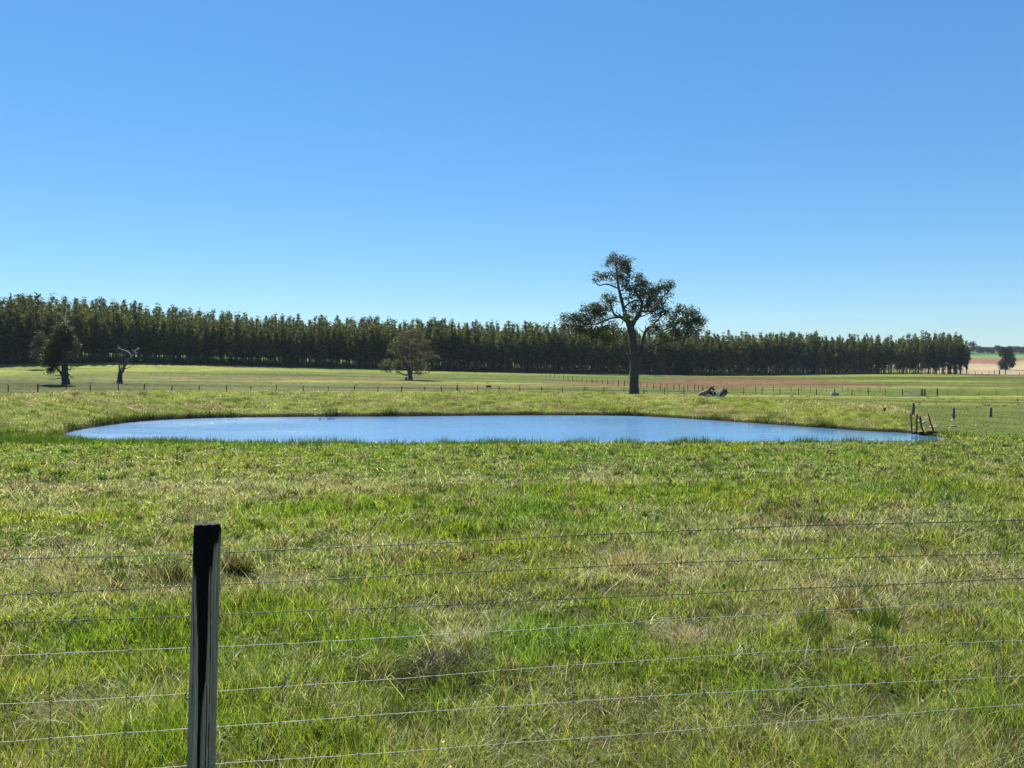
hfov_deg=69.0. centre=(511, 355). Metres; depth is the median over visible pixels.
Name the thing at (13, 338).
plantation tree
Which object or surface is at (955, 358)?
plantation tree
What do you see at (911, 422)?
pole
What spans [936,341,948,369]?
plantation tree
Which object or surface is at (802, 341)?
plantation tree
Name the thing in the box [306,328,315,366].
plantation tree
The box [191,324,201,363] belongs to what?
plantation tree
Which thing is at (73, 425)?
bank grass
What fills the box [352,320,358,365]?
plantation tree
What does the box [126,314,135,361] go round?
plantation tree
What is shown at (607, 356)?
plantation tree
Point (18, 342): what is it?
plantation tree
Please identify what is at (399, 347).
plantation tree
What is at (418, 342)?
plantation tree
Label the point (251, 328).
plantation tree
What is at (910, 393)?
farm gate
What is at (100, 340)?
plantation tree
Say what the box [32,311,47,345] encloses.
plantation tree
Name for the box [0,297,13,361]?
plantation tree
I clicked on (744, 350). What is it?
plantation tree
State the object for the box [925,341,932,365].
plantation tree
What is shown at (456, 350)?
plantation tree
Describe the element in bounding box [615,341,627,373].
plantation tree
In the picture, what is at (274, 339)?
plantation tree
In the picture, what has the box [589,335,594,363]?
plantation tree
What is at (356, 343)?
plantation tree
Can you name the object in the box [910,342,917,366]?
plantation tree
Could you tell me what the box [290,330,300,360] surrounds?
plantation tree
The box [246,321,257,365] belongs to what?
plantation tree
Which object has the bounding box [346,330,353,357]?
plantation tree
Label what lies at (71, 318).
plantation tree
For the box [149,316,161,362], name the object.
plantation tree
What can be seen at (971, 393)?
boundary fence
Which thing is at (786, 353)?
plantation tree
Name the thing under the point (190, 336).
plantation tree
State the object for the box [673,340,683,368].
plantation tree
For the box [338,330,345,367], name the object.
plantation tree
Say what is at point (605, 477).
straw tussock
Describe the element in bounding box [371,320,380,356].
plantation tree
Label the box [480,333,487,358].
plantation tree
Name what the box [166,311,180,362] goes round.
plantation tree
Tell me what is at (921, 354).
plantation tree
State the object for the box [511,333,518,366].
plantation tree
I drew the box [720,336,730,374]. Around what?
plantation tree
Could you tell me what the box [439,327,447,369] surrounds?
plantation tree
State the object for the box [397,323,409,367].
plantation tree
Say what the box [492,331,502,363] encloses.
plantation tree
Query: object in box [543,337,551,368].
plantation tree
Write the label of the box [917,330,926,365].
plantation tree
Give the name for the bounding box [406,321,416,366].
plantation tree
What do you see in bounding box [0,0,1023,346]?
sky
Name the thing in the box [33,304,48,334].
plantation tree
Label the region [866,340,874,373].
plantation tree
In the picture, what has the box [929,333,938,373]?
plantation tree
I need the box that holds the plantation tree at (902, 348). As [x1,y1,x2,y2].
[900,342,903,373]
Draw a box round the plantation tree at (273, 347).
[271,321,279,365]
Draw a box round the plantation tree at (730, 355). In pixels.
[728,340,734,374]
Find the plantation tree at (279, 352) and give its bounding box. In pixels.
[276,319,288,363]
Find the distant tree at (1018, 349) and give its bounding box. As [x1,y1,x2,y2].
[1015,346,1023,354]
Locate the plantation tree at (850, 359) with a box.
[845,341,855,373]
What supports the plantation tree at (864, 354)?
on the ground at (982, 367)
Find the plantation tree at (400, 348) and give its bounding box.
[397,332,406,353]
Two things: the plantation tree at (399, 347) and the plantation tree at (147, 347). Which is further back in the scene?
the plantation tree at (399, 347)
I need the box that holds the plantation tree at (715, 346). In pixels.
[712,340,719,374]
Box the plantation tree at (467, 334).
[460,322,472,358]
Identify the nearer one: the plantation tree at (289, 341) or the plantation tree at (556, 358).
the plantation tree at (289, 341)
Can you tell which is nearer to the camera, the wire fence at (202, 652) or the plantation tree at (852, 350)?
the wire fence at (202, 652)
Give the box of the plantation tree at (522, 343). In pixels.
[517,328,528,371]
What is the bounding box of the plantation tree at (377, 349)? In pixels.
[373,330,381,368]
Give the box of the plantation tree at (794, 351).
[788,338,798,374]
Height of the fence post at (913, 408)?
1.075 m
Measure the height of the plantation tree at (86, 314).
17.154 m
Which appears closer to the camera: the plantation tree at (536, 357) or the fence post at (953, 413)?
the fence post at (953, 413)
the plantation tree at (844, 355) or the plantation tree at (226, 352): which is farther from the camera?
the plantation tree at (844, 355)
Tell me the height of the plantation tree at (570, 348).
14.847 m
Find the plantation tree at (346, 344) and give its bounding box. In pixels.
[343,329,349,367]
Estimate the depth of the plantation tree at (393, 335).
280.09 m
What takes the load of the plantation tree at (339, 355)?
on the ground at (982, 367)
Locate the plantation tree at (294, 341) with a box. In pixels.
[291,325,297,365]
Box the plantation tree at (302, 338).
[299,329,307,366]
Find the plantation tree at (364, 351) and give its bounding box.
[356,323,366,367]
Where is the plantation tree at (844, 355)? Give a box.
[839,343,849,369]
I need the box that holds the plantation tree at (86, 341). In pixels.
[82,315,94,362]
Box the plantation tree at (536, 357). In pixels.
[533,332,539,371]
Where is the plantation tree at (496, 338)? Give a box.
[493,331,501,346]
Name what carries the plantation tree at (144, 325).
on the ground at (982, 367)
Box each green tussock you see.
[786,595,839,633]
[854,595,905,630]
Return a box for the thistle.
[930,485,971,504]
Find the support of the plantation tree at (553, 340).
on the ground at (982, 367)
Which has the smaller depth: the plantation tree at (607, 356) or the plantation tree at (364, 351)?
the plantation tree at (364, 351)
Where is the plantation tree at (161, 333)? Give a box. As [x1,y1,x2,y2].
[157,317,169,356]
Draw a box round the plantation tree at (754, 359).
[750,345,757,361]
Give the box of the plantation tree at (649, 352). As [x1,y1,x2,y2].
[646,338,654,373]
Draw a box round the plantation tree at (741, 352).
[738,340,745,374]
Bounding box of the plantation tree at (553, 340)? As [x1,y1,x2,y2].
[549,323,559,371]
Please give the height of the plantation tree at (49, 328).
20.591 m
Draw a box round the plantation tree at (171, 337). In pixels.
[165,316,175,363]
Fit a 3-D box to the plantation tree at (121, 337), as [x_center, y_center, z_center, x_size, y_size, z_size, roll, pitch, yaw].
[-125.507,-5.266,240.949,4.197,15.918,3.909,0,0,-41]
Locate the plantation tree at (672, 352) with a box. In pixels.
[667,343,676,370]
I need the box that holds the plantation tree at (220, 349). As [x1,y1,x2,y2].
[217,330,225,364]
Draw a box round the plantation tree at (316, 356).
[314,324,322,360]
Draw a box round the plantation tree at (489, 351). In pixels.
[485,334,495,371]
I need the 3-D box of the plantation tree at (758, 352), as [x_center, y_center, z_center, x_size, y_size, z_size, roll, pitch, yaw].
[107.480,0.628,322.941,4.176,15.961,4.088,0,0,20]
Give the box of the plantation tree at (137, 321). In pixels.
[133,313,144,350]
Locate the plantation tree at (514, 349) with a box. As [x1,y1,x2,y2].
[510,335,517,371]
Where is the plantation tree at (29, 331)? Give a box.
[22,308,36,363]
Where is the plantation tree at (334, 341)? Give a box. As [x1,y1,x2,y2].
[327,318,339,359]
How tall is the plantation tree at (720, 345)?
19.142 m
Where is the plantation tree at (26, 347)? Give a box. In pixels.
[21,306,35,362]
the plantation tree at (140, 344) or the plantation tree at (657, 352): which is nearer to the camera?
the plantation tree at (140, 344)
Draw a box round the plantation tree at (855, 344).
[853,335,863,360]
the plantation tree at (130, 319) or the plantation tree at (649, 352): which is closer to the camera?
the plantation tree at (130, 319)
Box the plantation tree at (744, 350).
[742,331,751,369]
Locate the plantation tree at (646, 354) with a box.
[644,336,652,371]
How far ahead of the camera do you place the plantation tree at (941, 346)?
341.82 m
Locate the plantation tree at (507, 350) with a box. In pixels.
[503,333,510,366]
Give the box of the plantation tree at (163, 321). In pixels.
[157,314,167,362]
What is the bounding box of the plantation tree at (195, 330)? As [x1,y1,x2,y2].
[191,320,202,358]
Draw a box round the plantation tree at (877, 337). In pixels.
[874,336,881,360]
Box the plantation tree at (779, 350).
[775,338,787,374]
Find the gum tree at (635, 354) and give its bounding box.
[556,251,708,393]
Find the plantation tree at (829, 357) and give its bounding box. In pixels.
[826,343,834,373]
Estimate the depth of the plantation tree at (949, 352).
337.57 m
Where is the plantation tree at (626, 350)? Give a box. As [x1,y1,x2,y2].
[625,337,629,366]
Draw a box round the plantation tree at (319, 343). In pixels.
[313,318,325,367]
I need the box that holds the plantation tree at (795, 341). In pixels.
[793,333,799,369]
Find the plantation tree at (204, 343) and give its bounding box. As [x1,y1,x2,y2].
[200,324,210,358]
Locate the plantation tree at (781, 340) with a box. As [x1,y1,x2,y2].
[779,332,785,373]
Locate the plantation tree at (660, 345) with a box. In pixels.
[654,327,669,373]
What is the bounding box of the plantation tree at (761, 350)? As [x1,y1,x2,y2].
[756,341,766,374]
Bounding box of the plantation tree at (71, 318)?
[64,301,75,362]
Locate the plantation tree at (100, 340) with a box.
[88,309,106,362]
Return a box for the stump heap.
[697,385,728,396]
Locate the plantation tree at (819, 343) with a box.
[812,333,825,365]
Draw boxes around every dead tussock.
[373,640,507,701]
[654,613,730,648]
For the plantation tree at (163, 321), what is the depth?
252.21 m
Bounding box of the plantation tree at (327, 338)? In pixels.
[323,320,334,366]
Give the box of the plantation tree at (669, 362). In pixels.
[666,336,676,373]
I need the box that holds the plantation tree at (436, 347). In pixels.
[428,326,440,361]
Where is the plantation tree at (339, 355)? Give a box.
[333,320,345,366]
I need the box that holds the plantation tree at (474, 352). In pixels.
[470,328,481,370]
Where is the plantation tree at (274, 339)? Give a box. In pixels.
[271,327,279,366]
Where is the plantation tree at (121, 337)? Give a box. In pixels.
[119,315,130,361]
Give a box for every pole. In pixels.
[910,412,912,433]
[916,414,917,432]
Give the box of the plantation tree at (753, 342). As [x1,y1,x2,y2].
[751,336,758,365]
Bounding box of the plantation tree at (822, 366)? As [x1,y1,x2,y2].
[820,341,826,368]
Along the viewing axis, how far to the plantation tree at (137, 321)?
247.14 m
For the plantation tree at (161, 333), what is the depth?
248.74 m
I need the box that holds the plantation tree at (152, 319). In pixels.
[144,308,160,362]
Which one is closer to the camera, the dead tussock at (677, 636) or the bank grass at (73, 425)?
the dead tussock at (677, 636)
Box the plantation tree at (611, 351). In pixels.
[607,343,615,367]
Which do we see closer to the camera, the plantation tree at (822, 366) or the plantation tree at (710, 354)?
the plantation tree at (710, 354)
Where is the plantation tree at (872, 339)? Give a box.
[867,334,875,373]
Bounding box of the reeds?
[0,426,976,445]
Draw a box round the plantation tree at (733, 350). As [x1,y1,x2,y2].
[729,339,738,374]
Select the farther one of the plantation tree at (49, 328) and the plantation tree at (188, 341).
the plantation tree at (188, 341)
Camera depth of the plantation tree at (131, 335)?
242.19 m
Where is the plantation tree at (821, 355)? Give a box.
[815,343,827,365]
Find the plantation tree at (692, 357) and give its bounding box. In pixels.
[690,339,697,374]
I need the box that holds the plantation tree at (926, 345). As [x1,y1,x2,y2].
[924,337,932,358]
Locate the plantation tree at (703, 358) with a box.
[699,336,706,374]
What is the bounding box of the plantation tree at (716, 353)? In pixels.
[714,344,724,374]
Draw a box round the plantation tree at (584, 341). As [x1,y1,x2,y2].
[580,335,591,372]
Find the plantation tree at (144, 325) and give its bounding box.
[136,308,153,362]
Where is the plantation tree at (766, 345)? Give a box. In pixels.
[763,334,773,367]
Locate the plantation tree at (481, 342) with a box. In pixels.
[478,333,486,356]
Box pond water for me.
[64,415,946,442]
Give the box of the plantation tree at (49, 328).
[43,297,58,339]
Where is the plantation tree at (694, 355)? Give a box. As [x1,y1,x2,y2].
[689,340,699,363]
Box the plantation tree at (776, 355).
[771,335,778,373]
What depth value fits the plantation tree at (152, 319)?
250.05 m
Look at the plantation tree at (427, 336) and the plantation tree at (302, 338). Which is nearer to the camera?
the plantation tree at (302, 338)
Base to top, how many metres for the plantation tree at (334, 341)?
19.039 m
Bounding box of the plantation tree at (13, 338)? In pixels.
[3,308,23,362]
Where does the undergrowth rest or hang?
on the ground at (982, 367)
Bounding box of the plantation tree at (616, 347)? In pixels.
[613,336,621,372]
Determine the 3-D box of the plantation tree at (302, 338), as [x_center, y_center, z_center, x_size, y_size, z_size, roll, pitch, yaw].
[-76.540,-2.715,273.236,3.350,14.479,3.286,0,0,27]
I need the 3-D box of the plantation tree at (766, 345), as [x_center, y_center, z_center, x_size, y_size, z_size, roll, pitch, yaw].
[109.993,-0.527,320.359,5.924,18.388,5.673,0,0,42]
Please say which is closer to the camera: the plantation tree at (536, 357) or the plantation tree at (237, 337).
the plantation tree at (237, 337)
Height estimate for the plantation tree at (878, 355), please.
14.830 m
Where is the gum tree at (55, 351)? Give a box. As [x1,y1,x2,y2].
[33,306,82,384]
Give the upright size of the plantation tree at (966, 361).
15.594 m
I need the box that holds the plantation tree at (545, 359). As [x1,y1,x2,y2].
[540,327,551,363]
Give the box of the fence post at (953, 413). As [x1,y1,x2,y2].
[952,408,954,418]
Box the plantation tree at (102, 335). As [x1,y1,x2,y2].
[100,315,109,361]
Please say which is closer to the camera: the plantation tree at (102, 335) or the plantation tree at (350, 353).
the plantation tree at (102, 335)
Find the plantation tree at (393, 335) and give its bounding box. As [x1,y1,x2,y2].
[386,321,397,358]
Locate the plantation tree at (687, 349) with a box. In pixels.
[681,338,692,374]
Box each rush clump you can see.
[14,458,31,472]
[97,445,110,454]
[669,437,680,445]
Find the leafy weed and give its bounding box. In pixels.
[121,595,172,616]
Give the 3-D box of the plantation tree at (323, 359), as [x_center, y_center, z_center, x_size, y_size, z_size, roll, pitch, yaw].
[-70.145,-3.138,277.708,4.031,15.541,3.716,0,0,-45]
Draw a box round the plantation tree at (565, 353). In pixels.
[558,330,569,372]
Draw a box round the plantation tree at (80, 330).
[73,300,88,362]
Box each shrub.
[377,358,393,371]
[673,358,693,374]
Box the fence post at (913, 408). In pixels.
[912,403,914,414]
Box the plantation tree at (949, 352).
[946,341,952,369]
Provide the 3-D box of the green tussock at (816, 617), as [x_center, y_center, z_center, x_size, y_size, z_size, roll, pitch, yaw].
[2.460,2.089,6.048,0.495,0.343,0.439,0,0,0]
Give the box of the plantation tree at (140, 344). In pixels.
[136,322,145,362]
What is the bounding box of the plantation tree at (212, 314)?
[206,313,219,364]
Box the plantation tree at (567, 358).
[559,331,573,372]
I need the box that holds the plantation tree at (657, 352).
[653,341,663,373]
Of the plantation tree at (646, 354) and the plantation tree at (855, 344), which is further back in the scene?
the plantation tree at (855, 344)
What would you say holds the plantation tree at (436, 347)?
on the ground at (982, 367)
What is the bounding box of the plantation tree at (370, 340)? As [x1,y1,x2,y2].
[365,322,376,367]
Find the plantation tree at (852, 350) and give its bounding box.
[848,340,854,358]
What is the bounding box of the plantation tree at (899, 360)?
[895,345,901,369]
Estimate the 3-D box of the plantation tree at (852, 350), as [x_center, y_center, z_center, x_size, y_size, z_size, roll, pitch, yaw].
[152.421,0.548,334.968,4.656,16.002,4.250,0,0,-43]
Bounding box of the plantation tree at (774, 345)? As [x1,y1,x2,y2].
[770,334,777,374]
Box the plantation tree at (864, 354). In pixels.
[859,343,867,373]
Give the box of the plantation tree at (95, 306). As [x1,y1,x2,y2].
[88,302,104,361]
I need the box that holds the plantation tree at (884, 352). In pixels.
[879,341,889,373]
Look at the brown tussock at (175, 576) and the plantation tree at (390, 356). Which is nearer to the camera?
the brown tussock at (175, 576)
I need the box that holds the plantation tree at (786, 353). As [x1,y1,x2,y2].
[782,334,791,368]
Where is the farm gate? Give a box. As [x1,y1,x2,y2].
[904,389,919,394]
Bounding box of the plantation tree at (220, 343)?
[215,315,226,364]
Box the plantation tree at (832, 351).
[827,341,834,369]
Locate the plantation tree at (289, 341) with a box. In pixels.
[283,323,294,366]
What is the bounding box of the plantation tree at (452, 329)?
[440,319,457,369]
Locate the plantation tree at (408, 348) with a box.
[404,325,410,365]
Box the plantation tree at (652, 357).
[649,330,663,373]
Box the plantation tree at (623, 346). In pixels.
[621,339,625,373]
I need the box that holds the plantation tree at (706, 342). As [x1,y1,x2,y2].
[701,331,712,362]
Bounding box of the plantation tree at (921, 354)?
[915,339,929,373]
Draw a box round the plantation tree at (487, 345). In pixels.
[482,330,494,370]
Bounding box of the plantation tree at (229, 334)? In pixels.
[221,316,238,359]
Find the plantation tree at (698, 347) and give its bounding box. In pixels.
[697,338,705,374]
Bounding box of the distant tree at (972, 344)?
[968,341,977,350]
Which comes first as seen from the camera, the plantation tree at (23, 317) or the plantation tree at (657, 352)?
the plantation tree at (23, 317)
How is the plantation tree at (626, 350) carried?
on the ground at (982, 367)
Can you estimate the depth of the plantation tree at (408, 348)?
281.34 m
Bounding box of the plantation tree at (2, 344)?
[0,312,7,364]
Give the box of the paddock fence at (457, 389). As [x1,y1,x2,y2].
[8,384,902,395]
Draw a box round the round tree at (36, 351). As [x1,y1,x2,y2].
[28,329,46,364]
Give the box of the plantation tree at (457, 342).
[454,330,463,370]
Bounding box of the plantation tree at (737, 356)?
[735,339,739,367]
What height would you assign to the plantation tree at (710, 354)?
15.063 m
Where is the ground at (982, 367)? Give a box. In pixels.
[0,347,1023,767]
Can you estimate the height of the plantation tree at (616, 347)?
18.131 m
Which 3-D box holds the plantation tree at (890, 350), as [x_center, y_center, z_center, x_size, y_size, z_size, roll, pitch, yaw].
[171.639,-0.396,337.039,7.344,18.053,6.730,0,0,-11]
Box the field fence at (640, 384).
[554,374,702,390]
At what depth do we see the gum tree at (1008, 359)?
508.43 m
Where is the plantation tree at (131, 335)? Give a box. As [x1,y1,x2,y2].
[127,317,139,362]
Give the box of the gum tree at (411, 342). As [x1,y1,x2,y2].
[385,327,440,378]
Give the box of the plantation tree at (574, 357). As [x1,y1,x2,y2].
[571,335,578,372]
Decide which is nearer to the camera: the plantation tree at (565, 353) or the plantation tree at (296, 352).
the plantation tree at (296, 352)
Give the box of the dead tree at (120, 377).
[115,323,139,382]
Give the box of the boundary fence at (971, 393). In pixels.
[937,388,1017,395]
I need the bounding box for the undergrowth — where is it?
[0,353,958,374]
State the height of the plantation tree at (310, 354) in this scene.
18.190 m
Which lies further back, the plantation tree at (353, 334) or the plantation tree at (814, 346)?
the plantation tree at (814, 346)
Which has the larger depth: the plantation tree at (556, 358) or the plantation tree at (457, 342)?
the plantation tree at (556, 358)
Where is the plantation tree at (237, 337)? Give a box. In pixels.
[234,316,242,365]
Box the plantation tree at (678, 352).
[676,342,682,361]
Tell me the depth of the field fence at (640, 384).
142.06 m
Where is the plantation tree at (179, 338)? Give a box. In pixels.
[172,317,186,363]
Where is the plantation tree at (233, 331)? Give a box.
[230,311,240,364]
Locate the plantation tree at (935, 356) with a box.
[932,341,940,367]
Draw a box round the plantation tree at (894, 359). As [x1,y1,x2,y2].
[893,342,901,367]
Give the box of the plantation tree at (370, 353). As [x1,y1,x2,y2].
[364,316,373,360]
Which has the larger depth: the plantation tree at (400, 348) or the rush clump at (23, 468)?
the plantation tree at (400, 348)
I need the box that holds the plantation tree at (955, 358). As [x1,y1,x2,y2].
[946,332,961,373]
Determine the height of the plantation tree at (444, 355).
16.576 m
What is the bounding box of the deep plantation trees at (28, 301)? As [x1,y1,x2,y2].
[0,292,970,374]
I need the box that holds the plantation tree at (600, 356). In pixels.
[596,336,602,369]
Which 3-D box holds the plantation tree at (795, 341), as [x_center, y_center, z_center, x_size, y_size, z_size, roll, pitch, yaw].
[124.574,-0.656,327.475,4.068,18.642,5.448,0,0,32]
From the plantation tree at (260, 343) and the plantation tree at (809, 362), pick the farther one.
the plantation tree at (809, 362)
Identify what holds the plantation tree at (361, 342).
on the ground at (982, 367)
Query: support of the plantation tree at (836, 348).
on the ground at (982, 367)
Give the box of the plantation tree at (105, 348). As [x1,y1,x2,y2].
[97,310,116,362]
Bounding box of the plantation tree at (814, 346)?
[809,333,818,363]
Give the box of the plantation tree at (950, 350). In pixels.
[945,336,952,373]
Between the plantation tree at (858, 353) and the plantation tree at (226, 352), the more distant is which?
the plantation tree at (858, 353)
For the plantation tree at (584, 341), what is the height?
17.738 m
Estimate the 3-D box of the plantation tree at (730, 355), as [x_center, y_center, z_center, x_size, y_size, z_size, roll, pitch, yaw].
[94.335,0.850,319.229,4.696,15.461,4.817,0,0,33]
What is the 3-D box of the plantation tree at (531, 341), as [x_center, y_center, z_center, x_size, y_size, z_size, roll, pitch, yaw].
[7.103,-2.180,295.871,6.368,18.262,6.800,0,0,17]
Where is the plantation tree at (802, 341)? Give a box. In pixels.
[798,337,805,373]
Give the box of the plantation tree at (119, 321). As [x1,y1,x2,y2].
[117,304,128,354]
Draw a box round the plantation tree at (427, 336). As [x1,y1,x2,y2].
[425,327,434,364]
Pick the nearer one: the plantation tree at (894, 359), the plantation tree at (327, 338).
the plantation tree at (327, 338)
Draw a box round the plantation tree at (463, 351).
[460,324,471,370]
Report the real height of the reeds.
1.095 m
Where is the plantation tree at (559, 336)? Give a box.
[554,330,568,358]
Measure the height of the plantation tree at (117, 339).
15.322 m
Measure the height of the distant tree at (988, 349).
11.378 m
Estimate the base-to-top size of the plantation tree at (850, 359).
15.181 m
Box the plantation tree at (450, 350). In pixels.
[446,333,456,361]
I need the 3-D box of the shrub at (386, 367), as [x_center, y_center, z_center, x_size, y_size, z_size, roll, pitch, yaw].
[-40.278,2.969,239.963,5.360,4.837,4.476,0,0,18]
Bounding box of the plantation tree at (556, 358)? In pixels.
[552,336,560,372]
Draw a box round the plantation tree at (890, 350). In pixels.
[885,336,900,373]
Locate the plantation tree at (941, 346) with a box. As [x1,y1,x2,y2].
[938,333,945,373]
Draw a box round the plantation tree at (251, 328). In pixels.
[246,319,256,364]
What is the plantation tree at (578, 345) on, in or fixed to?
on the ground at (982, 367)
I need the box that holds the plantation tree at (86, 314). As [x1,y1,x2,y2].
[81,310,93,361]
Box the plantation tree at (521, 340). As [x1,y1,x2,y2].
[518,329,526,366]
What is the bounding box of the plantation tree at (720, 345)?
[718,332,731,374]
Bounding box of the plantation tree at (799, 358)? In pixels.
[796,343,804,367]
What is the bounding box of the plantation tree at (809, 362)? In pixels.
[806,337,812,373]
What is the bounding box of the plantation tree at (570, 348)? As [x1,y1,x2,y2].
[567,337,574,359]
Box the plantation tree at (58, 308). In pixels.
[48,304,64,339]
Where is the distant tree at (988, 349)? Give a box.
[983,347,994,352]
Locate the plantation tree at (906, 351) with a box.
[902,343,912,373]
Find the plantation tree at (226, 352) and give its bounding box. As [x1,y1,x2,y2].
[222,322,231,364]
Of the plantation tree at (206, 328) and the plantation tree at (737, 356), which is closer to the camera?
the plantation tree at (206, 328)
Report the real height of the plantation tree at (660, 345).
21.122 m
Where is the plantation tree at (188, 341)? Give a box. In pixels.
[183,323,192,363]
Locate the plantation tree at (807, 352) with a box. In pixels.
[804,338,812,373]
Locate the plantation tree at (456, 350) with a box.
[452,322,462,363]
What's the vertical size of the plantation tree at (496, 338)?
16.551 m
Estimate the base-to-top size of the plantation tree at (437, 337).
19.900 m
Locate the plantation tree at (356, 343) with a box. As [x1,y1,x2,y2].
[350,326,361,367]
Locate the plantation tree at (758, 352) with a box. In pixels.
[757,340,762,362]
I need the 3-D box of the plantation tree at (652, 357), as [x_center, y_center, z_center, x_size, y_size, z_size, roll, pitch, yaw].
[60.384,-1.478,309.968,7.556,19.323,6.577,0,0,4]
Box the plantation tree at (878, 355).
[873,342,882,366]
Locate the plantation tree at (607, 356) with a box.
[605,339,610,372]
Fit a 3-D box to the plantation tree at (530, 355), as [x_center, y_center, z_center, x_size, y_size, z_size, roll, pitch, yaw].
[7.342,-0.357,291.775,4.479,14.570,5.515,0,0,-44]
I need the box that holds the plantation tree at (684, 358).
[682,335,690,362]
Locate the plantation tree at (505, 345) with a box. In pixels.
[500,324,513,371]
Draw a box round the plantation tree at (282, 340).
[277,317,286,366]
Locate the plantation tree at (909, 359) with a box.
[906,339,910,373]
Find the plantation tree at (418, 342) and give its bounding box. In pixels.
[413,324,422,367]
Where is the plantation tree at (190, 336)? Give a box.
[182,314,195,359]
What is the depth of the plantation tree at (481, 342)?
291.43 m
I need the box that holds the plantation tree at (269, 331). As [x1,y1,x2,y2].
[261,318,273,365]
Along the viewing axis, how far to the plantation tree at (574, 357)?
299.93 m
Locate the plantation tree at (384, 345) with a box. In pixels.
[379,330,390,362]
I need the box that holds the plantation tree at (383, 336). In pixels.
[379,327,387,360]
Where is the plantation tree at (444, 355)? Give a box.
[440,330,447,369]
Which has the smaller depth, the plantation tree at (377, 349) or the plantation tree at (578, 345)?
the plantation tree at (377, 349)
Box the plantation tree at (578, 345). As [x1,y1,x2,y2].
[574,334,584,372]
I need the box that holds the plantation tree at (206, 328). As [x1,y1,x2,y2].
[200,314,209,363]
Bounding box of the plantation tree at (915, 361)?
[911,338,919,373]
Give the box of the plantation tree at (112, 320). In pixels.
[105,306,119,361]
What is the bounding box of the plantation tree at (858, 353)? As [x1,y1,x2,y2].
[855,340,862,373]
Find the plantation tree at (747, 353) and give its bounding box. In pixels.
[743,332,755,366]
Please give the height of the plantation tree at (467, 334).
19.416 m
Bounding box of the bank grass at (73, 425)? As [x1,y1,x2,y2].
[0,365,1023,438]
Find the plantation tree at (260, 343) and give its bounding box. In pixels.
[255,320,264,365]
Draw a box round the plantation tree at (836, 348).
[832,336,840,373]
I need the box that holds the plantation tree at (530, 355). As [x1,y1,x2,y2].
[524,337,537,360]
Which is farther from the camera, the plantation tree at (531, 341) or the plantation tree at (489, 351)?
the plantation tree at (531, 341)
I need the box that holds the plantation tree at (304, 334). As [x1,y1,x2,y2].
[297,320,308,359]
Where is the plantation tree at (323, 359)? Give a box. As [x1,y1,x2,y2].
[321,331,329,361]
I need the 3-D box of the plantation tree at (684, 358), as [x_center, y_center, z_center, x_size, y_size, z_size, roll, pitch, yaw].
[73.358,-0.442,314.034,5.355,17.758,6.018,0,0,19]
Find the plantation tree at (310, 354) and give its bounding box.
[304,320,314,359]
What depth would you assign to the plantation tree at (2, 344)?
215.71 m
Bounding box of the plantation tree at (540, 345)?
[534,325,544,372]
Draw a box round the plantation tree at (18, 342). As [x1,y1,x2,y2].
[12,306,25,363]
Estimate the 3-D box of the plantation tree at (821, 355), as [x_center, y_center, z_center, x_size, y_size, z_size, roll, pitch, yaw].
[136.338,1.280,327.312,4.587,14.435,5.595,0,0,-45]
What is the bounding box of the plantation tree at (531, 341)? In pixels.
[527,328,535,371]
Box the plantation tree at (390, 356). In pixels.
[388,327,396,363]
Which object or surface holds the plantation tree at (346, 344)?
on the ground at (982, 367)
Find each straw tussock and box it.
[590,471,620,483]
[593,539,654,578]
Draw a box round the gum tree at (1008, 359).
[997,346,1016,369]
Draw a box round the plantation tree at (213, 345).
[204,316,219,364]
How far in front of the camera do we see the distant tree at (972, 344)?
956.87 m
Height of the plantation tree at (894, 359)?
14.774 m
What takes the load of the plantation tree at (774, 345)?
on the ground at (982, 367)
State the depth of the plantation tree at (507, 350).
292.64 m
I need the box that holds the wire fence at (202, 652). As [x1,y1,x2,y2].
[0,518,1023,767]
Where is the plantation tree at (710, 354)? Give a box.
[703,341,714,361]
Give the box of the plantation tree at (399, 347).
[394,329,401,367]
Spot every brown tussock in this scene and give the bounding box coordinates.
[137,547,192,588]
[220,539,257,573]
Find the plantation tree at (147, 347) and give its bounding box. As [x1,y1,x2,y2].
[143,320,153,362]
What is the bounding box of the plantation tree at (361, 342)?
[355,329,368,367]
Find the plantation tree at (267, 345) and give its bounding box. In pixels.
[261,328,273,360]
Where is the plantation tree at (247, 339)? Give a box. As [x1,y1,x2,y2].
[240,319,253,365]
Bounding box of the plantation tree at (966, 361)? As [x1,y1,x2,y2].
[962,341,970,373]
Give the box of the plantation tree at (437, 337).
[429,320,445,369]
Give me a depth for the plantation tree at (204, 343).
256.76 m
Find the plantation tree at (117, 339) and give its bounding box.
[109,316,123,355]
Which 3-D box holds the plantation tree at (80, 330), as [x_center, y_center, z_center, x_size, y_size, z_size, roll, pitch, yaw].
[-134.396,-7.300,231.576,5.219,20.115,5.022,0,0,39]
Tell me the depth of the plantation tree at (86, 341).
233.19 m
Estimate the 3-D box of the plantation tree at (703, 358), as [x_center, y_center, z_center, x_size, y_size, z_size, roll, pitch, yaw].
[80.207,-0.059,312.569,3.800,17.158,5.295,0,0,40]
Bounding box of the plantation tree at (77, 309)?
[71,300,84,361]
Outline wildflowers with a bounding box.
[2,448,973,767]
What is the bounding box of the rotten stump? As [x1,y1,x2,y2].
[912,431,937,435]
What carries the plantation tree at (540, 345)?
on the ground at (982, 367)
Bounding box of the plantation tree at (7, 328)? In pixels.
[0,295,19,364]
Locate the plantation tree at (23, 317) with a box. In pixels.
[14,301,25,362]
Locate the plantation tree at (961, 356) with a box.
[954,336,965,369]

